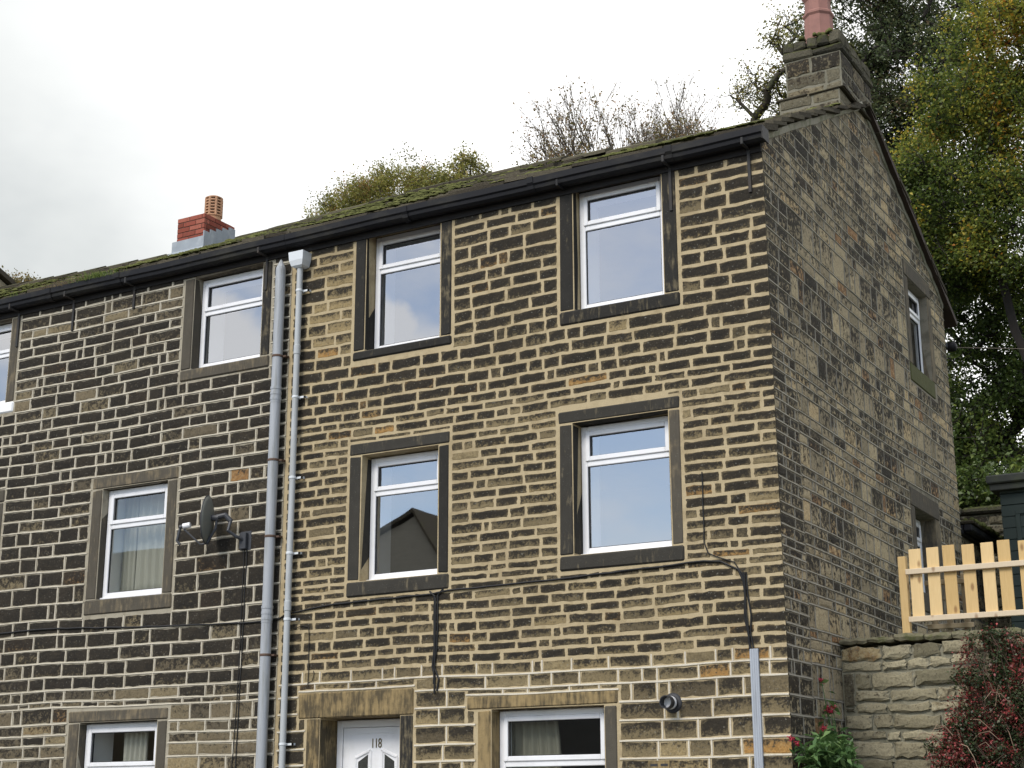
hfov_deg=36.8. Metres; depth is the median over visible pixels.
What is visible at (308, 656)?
cable
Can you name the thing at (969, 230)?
maple tree
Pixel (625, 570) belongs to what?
cable
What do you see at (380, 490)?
window
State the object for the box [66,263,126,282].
grass tuft
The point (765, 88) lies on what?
broadleaf tree
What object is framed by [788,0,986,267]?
dark tree
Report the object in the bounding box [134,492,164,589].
curtain
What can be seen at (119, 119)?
sky
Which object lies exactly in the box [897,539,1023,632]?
picket fence
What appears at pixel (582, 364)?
terraced house
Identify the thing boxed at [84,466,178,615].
window
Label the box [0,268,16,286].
terraced house
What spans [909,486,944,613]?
window
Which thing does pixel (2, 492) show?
window
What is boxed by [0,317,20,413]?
window
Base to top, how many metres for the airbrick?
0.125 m
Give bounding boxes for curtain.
[120,495,139,590]
[123,731,148,760]
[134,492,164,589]
[512,720,561,767]
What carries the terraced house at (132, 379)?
on the ground
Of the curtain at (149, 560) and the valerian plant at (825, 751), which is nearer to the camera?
the valerian plant at (825, 751)
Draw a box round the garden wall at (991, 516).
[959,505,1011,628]
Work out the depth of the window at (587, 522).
14.87 m
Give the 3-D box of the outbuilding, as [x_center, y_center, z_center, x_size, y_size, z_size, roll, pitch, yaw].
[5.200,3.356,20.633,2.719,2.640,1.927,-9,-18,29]
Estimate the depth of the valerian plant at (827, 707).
13.97 m
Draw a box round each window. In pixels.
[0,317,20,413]
[0,490,4,535]
[66,708,167,767]
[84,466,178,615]
[180,260,272,381]
[346,431,449,597]
[353,220,451,361]
[467,690,617,767]
[558,396,684,571]
[560,171,679,325]
[902,258,936,398]
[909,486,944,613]
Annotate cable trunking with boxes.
[749,648,763,767]
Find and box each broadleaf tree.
[2,265,40,282]
[302,141,470,218]
[437,140,498,177]
[704,0,804,124]
[941,253,1023,492]
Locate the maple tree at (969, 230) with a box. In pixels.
[887,0,1023,361]
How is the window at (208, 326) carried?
in the terraced house at (132, 379)
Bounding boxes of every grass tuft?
[38,271,113,288]
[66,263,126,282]
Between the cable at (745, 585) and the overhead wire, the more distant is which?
the overhead wire
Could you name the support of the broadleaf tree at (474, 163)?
on the ground
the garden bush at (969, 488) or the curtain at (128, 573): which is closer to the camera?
the curtain at (128, 573)
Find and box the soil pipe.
[255,260,289,767]
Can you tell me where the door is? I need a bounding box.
[298,688,413,767]
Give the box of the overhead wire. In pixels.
[957,347,1023,348]
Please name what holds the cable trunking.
attached to the terraced house at (582, 364)
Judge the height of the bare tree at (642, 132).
13.719 m
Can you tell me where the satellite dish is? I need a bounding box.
[176,495,251,550]
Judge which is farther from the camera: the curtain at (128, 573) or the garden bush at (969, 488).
the garden bush at (969, 488)
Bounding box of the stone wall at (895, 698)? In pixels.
[839,627,1023,767]
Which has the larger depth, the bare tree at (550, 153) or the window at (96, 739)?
the bare tree at (550, 153)
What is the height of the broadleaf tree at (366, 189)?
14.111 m
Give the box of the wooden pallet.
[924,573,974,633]
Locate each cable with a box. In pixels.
[0,560,743,633]
[231,549,246,767]
[294,625,313,685]
[429,588,443,693]
[701,472,753,650]
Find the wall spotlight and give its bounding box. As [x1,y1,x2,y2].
[945,342,956,351]
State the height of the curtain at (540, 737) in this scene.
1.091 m
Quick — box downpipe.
[279,249,311,767]
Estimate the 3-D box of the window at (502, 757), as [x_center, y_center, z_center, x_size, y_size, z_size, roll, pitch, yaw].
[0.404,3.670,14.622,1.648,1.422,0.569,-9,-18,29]
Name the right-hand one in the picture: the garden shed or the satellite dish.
the garden shed
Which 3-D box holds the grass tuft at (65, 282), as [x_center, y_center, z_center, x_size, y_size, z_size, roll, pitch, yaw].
[-5.385,-1.280,18.954,1.341,0.144,0.335,-9,-18,29]
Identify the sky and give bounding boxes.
[0,0,1023,461]
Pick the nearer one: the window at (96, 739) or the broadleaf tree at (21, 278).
the window at (96, 739)
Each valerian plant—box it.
[786,721,863,767]
[818,678,845,745]
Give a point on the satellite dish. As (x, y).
(208, 518)
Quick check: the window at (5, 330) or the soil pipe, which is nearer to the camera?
the soil pipe
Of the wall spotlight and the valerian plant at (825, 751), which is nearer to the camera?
the valerian plant at (825, 751)
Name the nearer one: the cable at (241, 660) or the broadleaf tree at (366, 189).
the cable at (241, 660)
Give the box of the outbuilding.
[960,517,1003,629]
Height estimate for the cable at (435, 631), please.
1.029 m
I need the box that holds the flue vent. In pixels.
[659,693,681,712]
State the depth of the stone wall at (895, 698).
14.32 m
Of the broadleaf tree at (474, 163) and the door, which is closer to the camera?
the door
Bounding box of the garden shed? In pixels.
[985,472,1023,628]
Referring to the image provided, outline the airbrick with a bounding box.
[648,760,669,767]
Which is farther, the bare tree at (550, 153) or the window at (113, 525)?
the bare tree at (550, 153)
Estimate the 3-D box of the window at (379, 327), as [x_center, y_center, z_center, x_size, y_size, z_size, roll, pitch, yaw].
[-1.046,-1.007,16.788,1.277,1.545,0.572,-9,-18,29]
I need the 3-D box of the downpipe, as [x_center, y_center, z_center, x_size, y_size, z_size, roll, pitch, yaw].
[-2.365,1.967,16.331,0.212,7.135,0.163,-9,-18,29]
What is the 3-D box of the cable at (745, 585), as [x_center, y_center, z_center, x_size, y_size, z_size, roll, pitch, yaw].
[1.946,1.585,13.943,0.449,1.663,0.025,-9,-18,29]
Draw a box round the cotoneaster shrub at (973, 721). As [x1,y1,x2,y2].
[914,617,1023,767]
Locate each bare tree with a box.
[505,66,723,165]
[617,67,729,147]
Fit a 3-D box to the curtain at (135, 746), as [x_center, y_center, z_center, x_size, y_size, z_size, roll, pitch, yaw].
[-4.220,4.381,17.192,0.363,1.120,0.048,-9,-18,29]
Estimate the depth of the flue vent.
13.84 m
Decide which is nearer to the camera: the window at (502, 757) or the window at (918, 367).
the window at (502, 757)
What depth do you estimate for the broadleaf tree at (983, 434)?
26.56 m
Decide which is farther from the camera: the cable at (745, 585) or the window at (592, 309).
the window at (592, 309)
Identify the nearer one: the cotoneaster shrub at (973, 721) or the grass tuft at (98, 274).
the cotoneaster shrub at (973, 721)
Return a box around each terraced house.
[0,179,457,767]
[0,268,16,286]
[274,0,964,767]
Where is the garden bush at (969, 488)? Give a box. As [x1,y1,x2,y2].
[956,444,1023,508]

